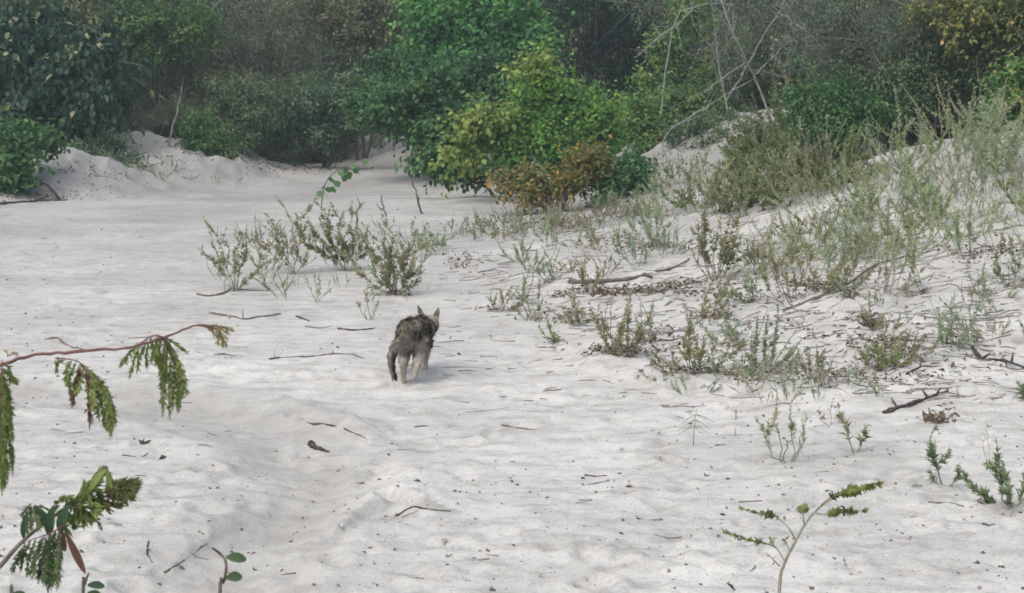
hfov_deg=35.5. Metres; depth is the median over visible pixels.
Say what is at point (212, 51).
thicket shrub
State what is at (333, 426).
stick
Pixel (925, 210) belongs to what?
spike plant
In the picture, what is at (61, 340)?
stick
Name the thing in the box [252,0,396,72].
thicket shrub
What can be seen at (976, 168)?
spike plant
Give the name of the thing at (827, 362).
spike plant
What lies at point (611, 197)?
spike plant
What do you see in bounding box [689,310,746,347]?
sand plant
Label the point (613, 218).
spike plant
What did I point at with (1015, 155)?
spike plant
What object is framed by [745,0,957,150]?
thicket shrub
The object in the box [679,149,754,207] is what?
spike plant
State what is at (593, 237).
spike plant
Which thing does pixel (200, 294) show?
stick
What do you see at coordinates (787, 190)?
spike plant
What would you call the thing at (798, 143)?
spike plant
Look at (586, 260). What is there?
spike plant
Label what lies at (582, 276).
sand plant
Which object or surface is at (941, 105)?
bare tree
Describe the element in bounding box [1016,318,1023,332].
spike plant
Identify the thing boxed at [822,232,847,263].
spike plant
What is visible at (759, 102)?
leafy shrub
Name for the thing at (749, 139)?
spike plant
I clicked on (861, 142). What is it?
spike plant
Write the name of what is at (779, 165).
spike plant
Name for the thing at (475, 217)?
spike plant
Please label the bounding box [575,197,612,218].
spike plant
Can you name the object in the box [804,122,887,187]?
spike plant
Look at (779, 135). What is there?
spike plant
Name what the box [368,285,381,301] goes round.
spike plant
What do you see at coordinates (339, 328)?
stick
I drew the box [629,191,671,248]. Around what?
sand plant
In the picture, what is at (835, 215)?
spike plant
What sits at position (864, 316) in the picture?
sand plant
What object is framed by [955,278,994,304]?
spike plant
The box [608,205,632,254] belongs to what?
spike plant
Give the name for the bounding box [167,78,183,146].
bare tree
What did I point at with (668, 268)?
stick
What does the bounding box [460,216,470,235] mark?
spike plant
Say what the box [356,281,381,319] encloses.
sand plant
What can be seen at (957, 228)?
spike plant
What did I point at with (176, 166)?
spike plant
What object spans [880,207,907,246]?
spike plant
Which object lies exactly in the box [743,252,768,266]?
spike plant
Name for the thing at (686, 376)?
spike plant
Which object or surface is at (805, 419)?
sand plant
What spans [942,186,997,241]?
spike plant
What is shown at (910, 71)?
leafy shrub
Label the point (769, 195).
spike plant
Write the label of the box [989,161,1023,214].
spike plant
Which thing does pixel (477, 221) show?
spike plant
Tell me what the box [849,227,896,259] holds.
spike plant
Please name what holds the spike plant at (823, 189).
on the sand ground
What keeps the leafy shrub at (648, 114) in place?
on the sand ground
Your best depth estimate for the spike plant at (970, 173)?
12.54 m
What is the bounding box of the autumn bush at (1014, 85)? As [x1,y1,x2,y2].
[960,37,1023,131]
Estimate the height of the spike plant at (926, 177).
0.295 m
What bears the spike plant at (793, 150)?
on the sand ground
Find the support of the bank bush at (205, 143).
on the sand ground
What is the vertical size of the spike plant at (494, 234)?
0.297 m
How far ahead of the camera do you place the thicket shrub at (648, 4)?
28.39 m
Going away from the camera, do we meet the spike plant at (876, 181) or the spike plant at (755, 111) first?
the spike plant at (876, 181)
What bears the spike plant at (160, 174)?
on the sand ground
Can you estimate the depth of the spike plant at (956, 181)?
12.49 m
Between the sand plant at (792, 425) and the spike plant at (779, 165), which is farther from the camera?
the spike plant at (779, 165)
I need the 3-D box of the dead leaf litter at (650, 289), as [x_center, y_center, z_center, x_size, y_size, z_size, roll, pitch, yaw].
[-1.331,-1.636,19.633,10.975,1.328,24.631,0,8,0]
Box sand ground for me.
[0,75,1023,592]
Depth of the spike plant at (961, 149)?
13.59 m
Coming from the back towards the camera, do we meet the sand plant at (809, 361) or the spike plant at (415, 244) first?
the spike plant at (415, 244)
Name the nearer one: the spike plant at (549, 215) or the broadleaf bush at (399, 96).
the spike plant at (549, 215)
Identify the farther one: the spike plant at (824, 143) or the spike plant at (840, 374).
the spike plant at (824, 143)
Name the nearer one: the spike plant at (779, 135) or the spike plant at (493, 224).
the spike plant at (493, 224)
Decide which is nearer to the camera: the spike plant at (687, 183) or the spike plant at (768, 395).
the spike plant at (768, 395)
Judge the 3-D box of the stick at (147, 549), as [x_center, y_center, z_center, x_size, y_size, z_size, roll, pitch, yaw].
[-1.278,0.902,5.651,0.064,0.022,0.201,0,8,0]
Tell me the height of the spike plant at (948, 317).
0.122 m
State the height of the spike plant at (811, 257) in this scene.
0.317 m
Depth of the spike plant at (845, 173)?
13.27 m
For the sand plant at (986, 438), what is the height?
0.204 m
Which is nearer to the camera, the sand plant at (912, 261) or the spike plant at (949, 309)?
the spike plant at (949, 309)
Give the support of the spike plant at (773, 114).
on the sand ground
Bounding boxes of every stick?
[45,337,82,348]
[146,541,152,562]
[163,543,207,572]
[196,288,230,296]
[210,312,280,319]
[235,288,268,290]
[269,351,362,359]
[306,422,365,438]
[337,327,376,330]
[356,198,360,227]
[376,194,386,216]
[396,506,450,515]
[410,178,423,213]
[478,270,510,274]
[501,424,537,429]
[585,474,606,476]
[655,258,689,271]
[928,501,963,506]
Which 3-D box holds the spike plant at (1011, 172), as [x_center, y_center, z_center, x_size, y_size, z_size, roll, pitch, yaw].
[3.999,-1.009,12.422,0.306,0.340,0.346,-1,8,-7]
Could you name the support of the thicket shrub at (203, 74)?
on the sand ground
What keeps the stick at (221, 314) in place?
on the sand ground
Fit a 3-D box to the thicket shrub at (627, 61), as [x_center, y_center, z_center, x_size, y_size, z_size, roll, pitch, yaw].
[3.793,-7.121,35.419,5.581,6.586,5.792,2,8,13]
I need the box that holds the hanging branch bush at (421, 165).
[393,128,499,197]
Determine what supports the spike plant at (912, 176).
on the sand ground
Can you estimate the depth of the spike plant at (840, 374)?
8.44 m
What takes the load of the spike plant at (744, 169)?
on the sand ground
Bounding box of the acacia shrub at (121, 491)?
[0,324,233,592]
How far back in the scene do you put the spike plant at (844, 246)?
11.07 m
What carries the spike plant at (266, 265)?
on the sand ground
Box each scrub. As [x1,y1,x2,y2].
[653,92,754,148]
[717,110,801,174]
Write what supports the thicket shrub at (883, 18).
on the sand ground
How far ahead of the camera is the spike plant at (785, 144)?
17.22 m
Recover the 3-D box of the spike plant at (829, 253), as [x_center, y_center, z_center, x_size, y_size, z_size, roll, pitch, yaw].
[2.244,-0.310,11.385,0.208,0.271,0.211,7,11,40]
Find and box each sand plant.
[304,266,331,301]
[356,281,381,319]
[368,210,398,249]
[474,282,529,311]
[511,258,534,299]
[513,279,546,320]
[526,245,560,282]
[538,319,564,342]
[548,277,603,326]
[570,252,611,287]
[576,287,668,357]
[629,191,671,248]
[634,295,662,343]
[645,342,682,371]
[665,303,751,374]
[680,266,736,319]
[688,171,777,279]
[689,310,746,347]
[710,253,781,303]
[715,304,808,377]
[719,348,789,389]
[740,231,823,304]
[754,392,809,462]
[783,344,842,382]
[788,221,880,294]
[790,410,809,461]
[817,398,833,426]
[825,261,874,298]
[835,402,873,453]
[849,332,907,370]
[852,229,936,294]
[856,294,886,330]
[860,325,947,366]
[890,221,930,294]
[924,424,962,485]
[928,292,982,350]
[951,304,984,343]
[958,437,1023,506]
[960,258,998,296]
[976,239,1023,286]
[980,423,992,460]
[1015,379,1023,399]
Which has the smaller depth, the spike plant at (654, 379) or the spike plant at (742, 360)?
the spike plant at (654, 379)
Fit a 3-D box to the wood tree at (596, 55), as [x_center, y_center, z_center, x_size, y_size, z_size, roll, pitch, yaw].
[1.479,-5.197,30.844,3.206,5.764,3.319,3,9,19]
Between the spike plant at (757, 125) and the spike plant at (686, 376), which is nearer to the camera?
the spike plant at (686, 376)
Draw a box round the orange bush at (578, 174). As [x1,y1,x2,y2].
[465,131,625,214]
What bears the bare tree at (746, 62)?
on the sand ground
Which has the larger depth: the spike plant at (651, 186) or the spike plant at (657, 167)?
the spike plant at (657, 167)
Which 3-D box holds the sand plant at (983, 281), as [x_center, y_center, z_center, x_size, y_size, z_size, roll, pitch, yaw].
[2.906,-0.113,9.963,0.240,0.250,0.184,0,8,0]
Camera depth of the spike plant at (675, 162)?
19.42 m
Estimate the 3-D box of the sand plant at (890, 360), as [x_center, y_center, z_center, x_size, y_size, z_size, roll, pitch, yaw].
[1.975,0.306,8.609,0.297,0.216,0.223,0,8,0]
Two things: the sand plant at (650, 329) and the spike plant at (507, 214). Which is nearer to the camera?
the sand plant at (650, 329)
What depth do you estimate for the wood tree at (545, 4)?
32.09 m
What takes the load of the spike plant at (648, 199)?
on the sand ground
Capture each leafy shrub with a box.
[0,0,142,51]
[100,0,242,135]
[187,57,296,157]
[289,0,418,159]
[610,65,730,154]
[706,4,824,113]
[853,30,1006,144]
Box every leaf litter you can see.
[0,103,1022,423]
[0,153,1023,592]
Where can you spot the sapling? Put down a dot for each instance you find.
(348, 175)
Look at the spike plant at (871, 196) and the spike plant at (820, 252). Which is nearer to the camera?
the spike plant at (820, 252)
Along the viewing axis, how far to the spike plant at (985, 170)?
12.45 m
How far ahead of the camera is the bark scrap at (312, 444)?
7.42 m
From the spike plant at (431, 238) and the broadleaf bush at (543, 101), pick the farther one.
the broadleaf bush at (543, 101)
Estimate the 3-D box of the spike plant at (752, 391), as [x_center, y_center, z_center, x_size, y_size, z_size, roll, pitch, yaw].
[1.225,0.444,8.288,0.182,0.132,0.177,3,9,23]
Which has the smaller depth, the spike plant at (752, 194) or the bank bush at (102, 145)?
the spike plant at (752, 194)
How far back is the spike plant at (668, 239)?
12.65 m
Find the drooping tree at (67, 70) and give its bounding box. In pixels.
[0,0,164,148]
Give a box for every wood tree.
[478,0,614,107]
[515,0,637,100]
[527,0,656,115]
[587,0,696,104]
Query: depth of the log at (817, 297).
10.51 m
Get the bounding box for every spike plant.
[148,170,170,181]
[171,158,178,169]
[206,259,221,278]
[225,278,245,290]
[236,214,285,246]
[250,271,294,298]
[251,216,297,248]
[254,240,282,269]
[258,252,284,282]
[332,264,350,287]
[368,244,393,280]
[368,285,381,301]
[396,244,428,273]
[397,226,417,248]
[416,220,443,254]
[447,214,469,233]
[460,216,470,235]
[462,206,491,230]
[463,214,500,238]
[468,214,501,236]
[472,222,480,238]
[473,209,519,239]
[473,215,490,230]
[474,210,490,224]
[477,217,495,233]
[487,211,516,232]
[490,197,527,225]
[497,231,533,261]
[501,203,519,228]
[501,215,529,238]
[511,195,546,220]
[511,208,532,235]
[513,202,527,224]
[515,244,552,271]
[517,192,551,217]
[523,217,542,231]
[531,194,558,212]
[532,245,577,275]
[533,207,557,247]
[540,187,563,216]
[540,206,560,233]
[541,201,576,221]
[543,201,566,222]
[544,206,582,232]
[547,191,576,213]
[550,255,580,272]
[557,222,600,250]
[561,192,580,211]
[567,212,592,230]
[571,248,592,266]
[573,204,604,223]
[574,224,602,248]
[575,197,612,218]
[577,210,606,229]
[579,217,595,236]
[587,185,612,215]
[587,195,612,216]
[588,233,607,256]
[592,199,617,223]
[595,182,624,209]
[596,249,612,267]
[598,252,622,277]
[604,187,653,218]
[604,190,642,218]
[605,186,623,206]
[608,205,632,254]
[609,213,624,225]
[612,219,648,265]
[615,204,638,218]
[617,184,662,211]
[621,202,652,240]
[622,226,640,241]
[629,187,662,211]
[636,194,652,215]
[638,233,653,256]
[639,174,660,201]
[639,189,662,215]
[639,360,672,383]
[640,181,696,217]
[642,163,675,207]
[643,198,665,220]
[650,146,674,180]
[650,150,681,189]
[650,223,684,257]
[651,166,738,221]
[655,207,682,235]
[656,162,696,211]
[659,139,693,184]
[664,211,695,253]
[664,351,682,373]
[670,370,700,382]
[671,177,693,204]
[671,369,686,394]
[674,142,694,174]
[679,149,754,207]
[679,165,701,190]
[690,160,743,213]
[691,135,752,189]
[693,139,711,173]
[698,153,780,212]
[699,151,765,194]
[700,159,758,215]
[703,69,805,152]
[704,110,777,180]
[706,165,769,214]
[707,373,722,392]
[709,345,734,378]
[715,105,793,172]
[716,109,793,152]
[717,151,776,197]
[722,118,793,187]
[723,356,736,374]
[724,170,783,215]
[725,79,799,145]
[726,153,782,206]
[727,87,782,153]
[727,370,762,393]
[731,149,798,202]
[733,134,833,196]
[735,352,745,369]
[736,216,788,261]
[738,124,781,173]
[738,126,800,170]
[738,229,802,274]
[739,64,812,127]
[739,122,817,156]
[740,164,793,204]
[741,198,793,244]
[742,128,819,188]
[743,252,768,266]
[744,245,784,279]
[746,145,806,184]
[748,133,810,194]
[749,357,766,380]
[752,103,868,184]
[752,225,813,268]
[753,154,807,207]
[753,155,834,212]
[758,385,772,403]
[760,148,815,199]
[760,217,813,254]
[762,113,816,161]
[763,190,834,246]
[764,120,817,176]
[765,127,859,194]
[767,65,809,137]
[767,120,804,168]
[770,204,835,251]
[770,232,805,274]
[771,94,810,125]
[771,161,831,204]
[771,201,853,257]
[771,379,803,402]
[773,116,830,184]
[773,133,858,191]
[774,357,798,383]
[776,103,858,170]
[777,137,830,198]
[778,56,832,109]
[778,199,840,239]
[779,151,835,197]
[782,358,810,392]
[783,233,815,274]
[785,206,824,237]
[787,222,831,261]
[789,121,865,189]
[794,195,833,238]
[797,116,865,181]
[801,362,830,385]
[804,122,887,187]
[805,115,903,183]
[805,181,856,213]
[806,371,833,387]
[808,150,845,194]
[810,377,825,400]
[813,204,839,230]
[815,234,835,268]
[820,354,834,370]
[822,165,878,223]
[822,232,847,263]
[824,226,879,279]
[826,135,878,190]
[827,199,911,250]
[827,366,851,381]
[830,103,882,163]
[830,138,888,195]
[831,183,865,248]
[833,140,913,218]
[835,166,891,220]
[836,193,877,259]
[837,204,889,237]
[837,209,888,245]
[838,227,874,258]
[847,156,884,182]
[847,351,867,388]
[848,167,878,198]
[849,191,875,236]
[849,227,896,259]
[850,161,879,195]
[852,209,928,257]
[855,207,941,268]
[857,182,893,211]
[859,117,916,174]
[861,85,925,164]
[862,286,883,306]
[863,192,930,245]
[865,88,973,151]
[866,139,899,175]
[867,198,883,224]
[869,192,947,253]
[869,374,882,396]
[870,155,910,194]
[872,115,953,180]
[872,311,907,335]
[877,134,932,192]
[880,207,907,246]
[883,217,945,265]
[885,281,909,297]
[886,175,952,226]
[891,189,936,220]
[892,150,922,191]
[898,151,947,203]
[898,187,918,211]
[899,152,949,218]
[902,202,961,246]
[903,144,969,206]
[903,309,916,323]
[905,91,978,143]
[912,162,944,192]
[913,127,985,170]
[913,180,986,238]
[914,73,1004,143]
[915,188,976,247]
[918,152,975,181]
[921,114,964,155]
[924,129,957,161]
[924,162,952,182]
[925,175,970,220]
[926,152,963,198]
[937,291,956,313]
[939,128,982,162]
[940,308,954,321]
[941,321,963,340]
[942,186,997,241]
[942,192,993,258]
[943,145,1001,205]
[946,200,998,233]
[948,90,1023,136]
[949,173,1011,218]
[950,154,972,189]
[952,88,1017,147]
[952,332,963,349]
[954,88,1011,142]
[954,95,1015,173]
[954,100,996,153]
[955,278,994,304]
[955,310,977,334]
[958,115,1023,164]
[959,77,1023,140]
[962,120,1020,187]
[965,178,1005,213]
[966,133,1015,164]
[966,156,999,196]
[967,132,1023,178]
[972,98,1022,169]
[972,313,1012,342]
[973,173,1023,226]
[974,121,1023,184]
[975,287,997,318]
[976,129,1023,191]
[977,181,1005,222]
[983,136,1022,150]
[984,317,1011,333]
[985,100,1023,147]
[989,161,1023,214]
[989,165,1022,195]
[999,158,1023,185]
[1000,212,1020,248]
[1001,136,1023,194]
[1005,245,1023,262]
[1007,216,1023,269]
[1007,282,1021,296]
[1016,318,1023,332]
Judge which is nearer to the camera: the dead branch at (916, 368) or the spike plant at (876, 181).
the dead branch at (916, 368)
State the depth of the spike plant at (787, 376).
8.46 m
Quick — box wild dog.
[386,306,439,382]
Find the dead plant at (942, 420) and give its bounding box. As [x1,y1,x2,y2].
[924,416,945,423]
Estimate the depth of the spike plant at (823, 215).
12.39 m
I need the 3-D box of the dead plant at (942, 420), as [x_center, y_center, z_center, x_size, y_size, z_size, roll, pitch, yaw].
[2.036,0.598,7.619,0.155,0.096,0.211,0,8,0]
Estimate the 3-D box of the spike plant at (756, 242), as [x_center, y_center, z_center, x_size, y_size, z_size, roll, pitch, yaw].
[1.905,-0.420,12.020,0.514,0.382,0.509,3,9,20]
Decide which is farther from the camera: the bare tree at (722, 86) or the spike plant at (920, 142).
the bare tree at (722, 86)
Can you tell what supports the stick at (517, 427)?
on the sand ground
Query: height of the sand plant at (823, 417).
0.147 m
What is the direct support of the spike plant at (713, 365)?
on the sand ground
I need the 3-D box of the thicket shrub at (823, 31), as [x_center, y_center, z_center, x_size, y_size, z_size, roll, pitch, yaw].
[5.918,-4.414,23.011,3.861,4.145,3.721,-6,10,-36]
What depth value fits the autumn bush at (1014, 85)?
15.66 m
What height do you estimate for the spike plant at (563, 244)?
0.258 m
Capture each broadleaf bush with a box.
[317,24,557,176]
[427,17,637,198]
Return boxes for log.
[568,272,652,283]
[782,255,905,310]
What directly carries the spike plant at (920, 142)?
on the sand ground
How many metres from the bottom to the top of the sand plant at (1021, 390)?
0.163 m
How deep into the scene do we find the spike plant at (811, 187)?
13.45 m
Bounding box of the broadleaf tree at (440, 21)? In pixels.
[382,0,580,155]
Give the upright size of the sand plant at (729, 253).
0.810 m
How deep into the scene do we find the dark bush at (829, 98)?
16.94 m
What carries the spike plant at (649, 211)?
on the sand ground
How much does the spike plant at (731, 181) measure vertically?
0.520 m
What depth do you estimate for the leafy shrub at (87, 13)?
26.13 m
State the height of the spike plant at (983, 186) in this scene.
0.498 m
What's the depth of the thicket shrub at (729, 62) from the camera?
23.57 m
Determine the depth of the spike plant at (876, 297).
9.80 m
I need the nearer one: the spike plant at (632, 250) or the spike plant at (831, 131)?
the spike plant at (632, 250)
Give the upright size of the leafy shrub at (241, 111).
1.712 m
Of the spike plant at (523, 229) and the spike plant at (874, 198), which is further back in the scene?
the spike plant at (523, 229)
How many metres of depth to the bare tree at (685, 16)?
23.25 m
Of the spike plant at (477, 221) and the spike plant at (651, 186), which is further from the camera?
the spike plant at (651, 186)
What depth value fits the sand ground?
8.05 m
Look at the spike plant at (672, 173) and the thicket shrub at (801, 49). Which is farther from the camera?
the thicket shrub at (801, 49)
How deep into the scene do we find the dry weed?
7.27 m
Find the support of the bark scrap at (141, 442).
on the sand ground
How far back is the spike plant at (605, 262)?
12.60 m
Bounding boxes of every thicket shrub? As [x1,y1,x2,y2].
[0,0,26,13]
[16,0,152,87]
[30,0,180,110]
[42,0,139,107]
[76,0,233,135]
[98,0,239,112]
[106,41,182,136]
[113,0,281,138]
[115,40,202,134]
[149,0,283,98]
[151,0,329,137]
[182,0,361,160]
[184,0,264,78]
[186,45,283,161]
[215,0,392,91]
[223,64,308,165]
[246,0,411,135]
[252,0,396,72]
[253,53,345,164]
[287,65,361,162]
[325,70,388,156]
[593,0,691,94]
[598,0,784,103]
[633,0,724,91]
[641,0,820,84]
[674,0,845,111]
[686,0,798,93]
[716,0,820,90]
[717,0,829,87]
[717,0,916,106]
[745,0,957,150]
[754,0,910,87]
[799,0,983,143]
[811,0,955,74]
[819,0,1004,137]
[855,0,1023,135]
[878,1,1013,126]
[945,0,1023,110]
[953,0,1023,125]
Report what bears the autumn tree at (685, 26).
on the sand ground
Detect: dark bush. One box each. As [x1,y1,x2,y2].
[579,127,663,207]
[760,54,922,166]
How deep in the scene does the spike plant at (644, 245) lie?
12.65 m
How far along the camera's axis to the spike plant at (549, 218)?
15.54 m
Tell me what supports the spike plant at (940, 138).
on the sand ground
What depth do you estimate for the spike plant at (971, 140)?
13.31 m
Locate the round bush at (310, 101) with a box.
[260,61,382,168]
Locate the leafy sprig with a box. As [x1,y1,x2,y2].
[722,480,883,592]
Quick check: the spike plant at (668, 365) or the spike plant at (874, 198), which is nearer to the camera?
the spike plant at (668, 365)
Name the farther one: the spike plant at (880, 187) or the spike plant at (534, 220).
the spike plant at (534, 220)
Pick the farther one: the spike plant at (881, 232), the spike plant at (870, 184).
the spike plant at (870, 184)
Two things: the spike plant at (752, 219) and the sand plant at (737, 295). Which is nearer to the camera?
the sand plant at (737, 295)
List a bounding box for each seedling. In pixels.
[10,584,24,592]
[81,572,104,592]
[211,547,246,592]
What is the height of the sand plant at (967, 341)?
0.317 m
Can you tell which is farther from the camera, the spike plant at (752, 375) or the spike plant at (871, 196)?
the spike plant at (871, 196)
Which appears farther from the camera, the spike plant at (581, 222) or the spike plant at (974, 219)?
the spike plant at (581, 222)
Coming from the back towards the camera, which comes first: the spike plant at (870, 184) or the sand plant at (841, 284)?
the spike plant at (870, 184)
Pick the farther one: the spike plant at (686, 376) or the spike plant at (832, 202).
the spike plant at (832, 202)
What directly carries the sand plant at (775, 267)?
on the sand ground
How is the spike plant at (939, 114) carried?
on the sand ground
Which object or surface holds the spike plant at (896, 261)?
on the sand ground
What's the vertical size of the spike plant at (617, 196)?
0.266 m
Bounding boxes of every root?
[0,186,67,204]
[28,183,60,198]
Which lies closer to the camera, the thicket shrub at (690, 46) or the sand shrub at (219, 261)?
the sand shrub at (219, 261)
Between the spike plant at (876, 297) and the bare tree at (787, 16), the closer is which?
the spike plant at (876, 297)
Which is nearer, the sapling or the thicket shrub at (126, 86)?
the sapling
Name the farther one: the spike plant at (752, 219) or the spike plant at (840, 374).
the spike plant at (752, 219)
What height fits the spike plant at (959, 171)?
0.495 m
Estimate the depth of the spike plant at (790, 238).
12.08 m
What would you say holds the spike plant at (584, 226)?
on the sand ground
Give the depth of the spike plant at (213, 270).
13.08 m
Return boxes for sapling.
[316,158,367,209]
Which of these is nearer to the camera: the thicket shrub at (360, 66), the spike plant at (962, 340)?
the spike plant at (962, 340)
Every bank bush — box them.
[0,101,75,195]
[60,113,167,172]
[160,95,260,163]
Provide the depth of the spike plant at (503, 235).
15.59 m
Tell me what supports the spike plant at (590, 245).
on the sand ground
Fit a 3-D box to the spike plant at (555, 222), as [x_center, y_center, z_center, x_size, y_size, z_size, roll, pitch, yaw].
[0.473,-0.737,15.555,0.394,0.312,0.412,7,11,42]
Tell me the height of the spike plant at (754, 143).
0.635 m
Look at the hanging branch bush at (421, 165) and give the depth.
21.36 m
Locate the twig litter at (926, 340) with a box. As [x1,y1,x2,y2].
[38,200,1023,578]
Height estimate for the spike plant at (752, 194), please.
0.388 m
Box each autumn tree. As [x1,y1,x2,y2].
[612,0,771,122]
[897,0,1023,70]
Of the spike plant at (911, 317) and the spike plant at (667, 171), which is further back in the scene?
the spike plant at (667, 171)
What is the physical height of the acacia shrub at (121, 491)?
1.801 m
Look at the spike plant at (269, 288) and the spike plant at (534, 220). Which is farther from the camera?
the spike plant at (534, 220)
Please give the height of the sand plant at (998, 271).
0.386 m
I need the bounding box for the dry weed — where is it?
[677,409,714,445]
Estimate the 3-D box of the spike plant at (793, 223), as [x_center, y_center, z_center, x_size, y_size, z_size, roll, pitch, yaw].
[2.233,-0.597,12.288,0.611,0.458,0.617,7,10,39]
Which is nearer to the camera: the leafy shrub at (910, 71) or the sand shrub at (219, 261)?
the sand shrub at (219, 261)
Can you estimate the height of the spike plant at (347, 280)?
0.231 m
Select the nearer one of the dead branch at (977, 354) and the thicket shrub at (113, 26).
the dead branch at (977, 354)
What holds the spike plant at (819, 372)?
on the sand ground
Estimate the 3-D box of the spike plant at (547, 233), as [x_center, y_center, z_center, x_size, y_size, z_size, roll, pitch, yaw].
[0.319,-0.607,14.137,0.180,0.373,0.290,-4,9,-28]
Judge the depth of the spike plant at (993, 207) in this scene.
11.84 m
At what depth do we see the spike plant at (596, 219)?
15.39 m
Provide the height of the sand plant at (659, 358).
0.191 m
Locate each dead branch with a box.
[882,387,948,413]
[905,360,930,374]
[970,346,1023,368]
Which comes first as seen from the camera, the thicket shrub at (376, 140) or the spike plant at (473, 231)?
the spike plant at (473, 231)
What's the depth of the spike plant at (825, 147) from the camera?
14.04 m
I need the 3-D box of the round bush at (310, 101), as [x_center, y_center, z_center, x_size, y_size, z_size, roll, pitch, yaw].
[-3.334,-3.071,27.480,2.221,2.014,1.826,0,8,0]
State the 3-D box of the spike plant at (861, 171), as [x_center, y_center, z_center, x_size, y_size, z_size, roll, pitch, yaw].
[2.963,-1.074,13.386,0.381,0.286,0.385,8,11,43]
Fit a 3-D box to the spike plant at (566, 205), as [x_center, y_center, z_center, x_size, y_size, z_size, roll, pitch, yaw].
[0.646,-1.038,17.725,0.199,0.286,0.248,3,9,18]
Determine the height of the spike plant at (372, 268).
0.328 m
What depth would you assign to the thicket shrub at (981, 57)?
17.36 m
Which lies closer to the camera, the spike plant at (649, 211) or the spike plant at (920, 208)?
the spike plant at (920, 208)
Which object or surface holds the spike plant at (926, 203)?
on the sand ground
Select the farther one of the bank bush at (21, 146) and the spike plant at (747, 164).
the bank bush at (21, 146)
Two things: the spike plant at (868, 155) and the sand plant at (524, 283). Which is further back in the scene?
the spike plant at (868, 155)
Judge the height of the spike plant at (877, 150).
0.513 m
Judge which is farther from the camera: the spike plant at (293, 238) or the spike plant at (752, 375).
the spike plant at (293, 238)
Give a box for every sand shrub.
[198,216,276,290]
[251,212,312,273]
[275,196,375,270]
[338,208,436,295]
[411,222,462,247]
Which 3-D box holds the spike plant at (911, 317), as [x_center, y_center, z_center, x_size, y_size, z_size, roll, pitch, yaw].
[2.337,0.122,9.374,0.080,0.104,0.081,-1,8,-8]
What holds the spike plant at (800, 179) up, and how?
on the sand ground
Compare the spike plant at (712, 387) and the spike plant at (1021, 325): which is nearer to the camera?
the spike plant at (712, 387)
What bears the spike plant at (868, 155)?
on the sand ground
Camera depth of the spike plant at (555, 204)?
17.71 m
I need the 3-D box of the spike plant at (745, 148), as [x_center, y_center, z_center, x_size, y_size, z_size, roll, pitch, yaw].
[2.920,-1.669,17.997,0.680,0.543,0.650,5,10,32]
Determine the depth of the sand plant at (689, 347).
8.82 m
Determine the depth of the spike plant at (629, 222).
14.08 m
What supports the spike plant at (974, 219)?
on the sand ground
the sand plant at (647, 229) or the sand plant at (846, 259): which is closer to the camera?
the sand plant at (846, 259)
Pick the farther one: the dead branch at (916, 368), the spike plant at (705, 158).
the spike plant at (705, 158)
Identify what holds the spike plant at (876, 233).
on the sand ground
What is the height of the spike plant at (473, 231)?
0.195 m
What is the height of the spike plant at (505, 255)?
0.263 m
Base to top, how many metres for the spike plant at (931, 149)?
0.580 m
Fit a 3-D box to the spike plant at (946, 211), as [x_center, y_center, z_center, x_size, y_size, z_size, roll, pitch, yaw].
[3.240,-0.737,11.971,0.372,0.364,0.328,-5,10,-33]
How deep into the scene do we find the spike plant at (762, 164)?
16.95 m
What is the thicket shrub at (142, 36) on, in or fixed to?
on the sand ground
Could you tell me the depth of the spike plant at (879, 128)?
14.22 m
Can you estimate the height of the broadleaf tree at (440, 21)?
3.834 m
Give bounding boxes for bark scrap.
[133,438,150,443]
[307,440,328,451]
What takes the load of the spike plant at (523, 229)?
on the sand ground
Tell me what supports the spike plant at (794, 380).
on the sand ground
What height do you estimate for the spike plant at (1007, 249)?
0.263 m
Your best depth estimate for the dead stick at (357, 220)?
17.11 m
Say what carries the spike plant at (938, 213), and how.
on the sand ground
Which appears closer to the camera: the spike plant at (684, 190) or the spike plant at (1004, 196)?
the spike plant at (1004, 196)
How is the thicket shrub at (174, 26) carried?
on the sand ground
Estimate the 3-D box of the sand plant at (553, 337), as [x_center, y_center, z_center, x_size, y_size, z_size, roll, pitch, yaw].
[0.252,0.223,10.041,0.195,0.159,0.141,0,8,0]
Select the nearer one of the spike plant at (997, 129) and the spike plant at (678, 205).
the spike plant at (997, 129)
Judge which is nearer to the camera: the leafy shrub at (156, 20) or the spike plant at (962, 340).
the spike plant at (962, 340)
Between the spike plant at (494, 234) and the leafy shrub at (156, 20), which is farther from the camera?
the leafy shrub at (156, 20)
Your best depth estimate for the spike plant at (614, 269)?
12.21 m
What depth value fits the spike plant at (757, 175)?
14.38 m
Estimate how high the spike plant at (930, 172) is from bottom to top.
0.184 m
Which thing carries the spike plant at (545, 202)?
on the sand ground
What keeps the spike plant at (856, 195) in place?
on the sand ground
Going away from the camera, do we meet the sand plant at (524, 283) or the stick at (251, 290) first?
the sand plant at (524, 283)
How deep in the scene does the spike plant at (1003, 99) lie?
14.52 m
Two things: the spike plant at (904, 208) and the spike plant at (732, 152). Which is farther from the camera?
the spike plant at (732, 152)
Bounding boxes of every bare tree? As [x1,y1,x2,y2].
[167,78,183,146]
[240,0,260,77]
[627,0,736,145]
[662,78,754,164]
[664,0,802,108]
[679,0,789,109]
[769,0,817,65]
[878,8,971,130]
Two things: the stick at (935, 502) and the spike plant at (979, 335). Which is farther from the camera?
the spike plant at (979, 335)
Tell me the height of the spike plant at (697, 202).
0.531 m
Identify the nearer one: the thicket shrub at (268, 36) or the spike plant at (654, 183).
the spike plant at (654, 183)
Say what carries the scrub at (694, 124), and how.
on the sand ground
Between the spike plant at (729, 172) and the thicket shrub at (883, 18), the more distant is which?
the thicket shrub at (883, 18)
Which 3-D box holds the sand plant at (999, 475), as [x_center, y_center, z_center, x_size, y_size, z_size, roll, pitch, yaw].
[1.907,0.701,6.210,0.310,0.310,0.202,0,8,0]
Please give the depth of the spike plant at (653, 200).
15.35 m

